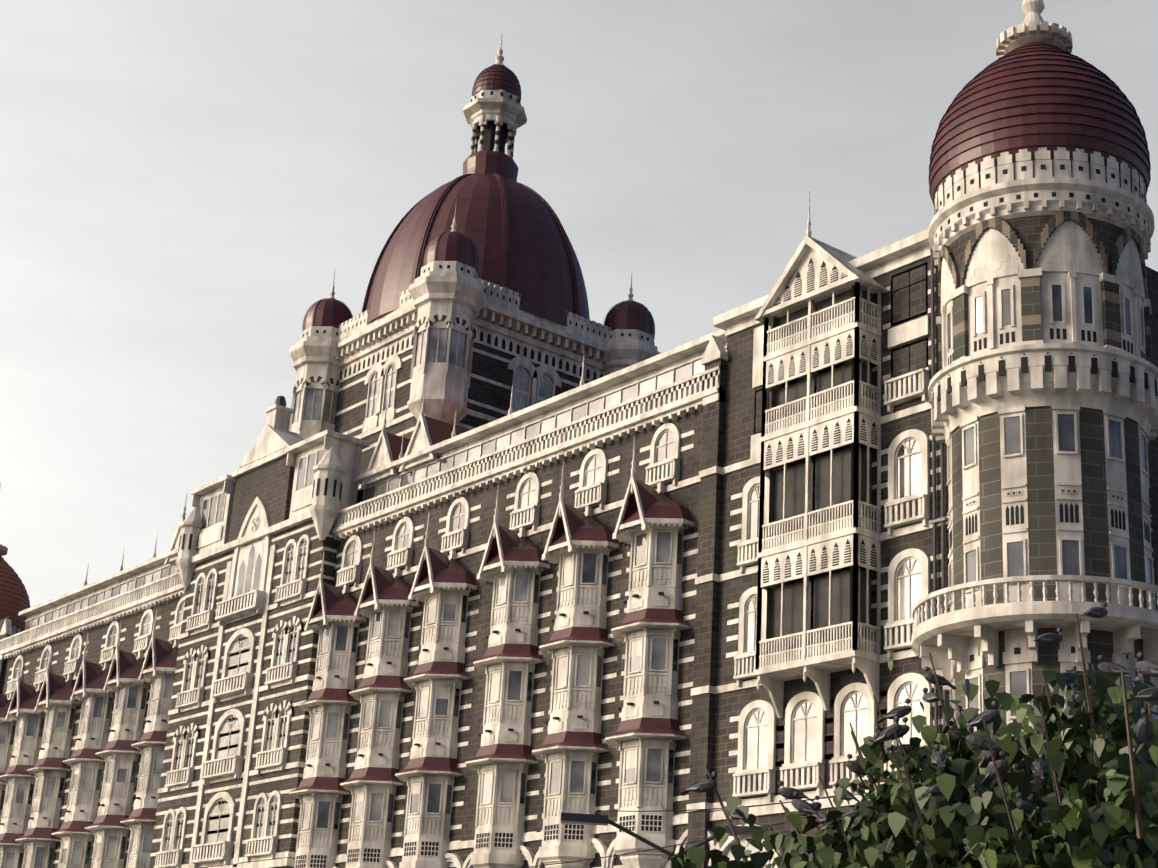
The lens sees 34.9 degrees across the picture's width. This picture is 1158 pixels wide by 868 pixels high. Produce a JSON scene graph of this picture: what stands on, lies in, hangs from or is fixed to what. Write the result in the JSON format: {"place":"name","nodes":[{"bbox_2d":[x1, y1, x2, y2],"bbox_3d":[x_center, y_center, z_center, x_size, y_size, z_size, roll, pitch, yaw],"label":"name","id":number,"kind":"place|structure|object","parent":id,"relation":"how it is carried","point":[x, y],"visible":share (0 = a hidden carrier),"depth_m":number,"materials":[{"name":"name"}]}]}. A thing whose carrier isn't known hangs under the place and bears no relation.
{"place":"outdoors","nodes":[
{"label":"outdoors","id":0,"kind":"place"},
{"bbox_2d":[0,489,187,867],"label":"building wing","id":1,"kind":"structure","parent":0,"point":[87,674],"depth_m":107.32,"materials":[{"name":"white stone"}]},
{"bbox_2d":[0,0,1157,606],"label":"sky","id":2,"kind":"structure","parent":0,"point":[182,181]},
{"bbox_2d":[289,188,949,867],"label":"building wing","id":3,"kind":"structure","parent":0,"point":[639,596],"depth_m":69.68,"materials":[{"name":"white stone"}]},
{"bbox_2d":[520,792,854,867],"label":"overhead wires","id":4,"kind":"object","parent":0,"point":[677,844],"visible":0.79,"depth_m":28.21,"materials":[{"name":"black"}]},
{"bbox_3d":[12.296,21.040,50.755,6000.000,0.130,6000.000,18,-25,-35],"label":"ground and road","id":5,"kind":"structure","parent":0,"visible":0},
{"bbox_2d":[0,483,29,635],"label":"dome","id":6,"kind":"structure","parent":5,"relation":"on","point":[14,599],"depth_m":129.71,"materials":[{"name":"tile"}]},
{"bbox_2d":[149,396,369,867],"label":"building facade section","id":7,"kind":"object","parent":5,"relation":"on","point":[257,535],"depth_m":92.98,"materials":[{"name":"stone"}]},
{"bbox_2d":[560,812,773,867],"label":"street lamp","id":8,"kind":"object","parent":5,"relation":"on","point":[579,818],"visible":0.71,"depth_m":29.00,"materials":[{"name":"grey metal"}]},
{"bbox_2d":[671,613,1157,867],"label":"peepal tree","id":9,"kind":"object","parent":5,"relation":"on","point":[1086,839],"depth_m":17.92,"materials":[{"name":"green plant"}]},
{"bbox_2d":[680,602,1157,867],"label":"pigeons","id":10,"kind":"object","parent":9,"relation":"on","point":[1143,729],"visible":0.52,"depth_m":18.26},
{"bbox_2d":[912,0,1157,739],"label":"corner tower","id":11,"kind":"structure","parent":5,"relation":"on","point":[1043,391],"depth_m":56.49,"materials":[{"name":"stone"}]},
{"bbox_2d":[1146,266,1157,610],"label":"building wall","id":12,"kind":"structure","parent":5,"relation":"on","point":[1152,280],"depth_m":61.47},
{"bbox_2d":[289,33,660,503],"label":"central dome","id":13,"kind":"structure","parent":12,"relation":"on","point":[475,307],"depth_m":104.40,"materials":[{"name":"tile"}]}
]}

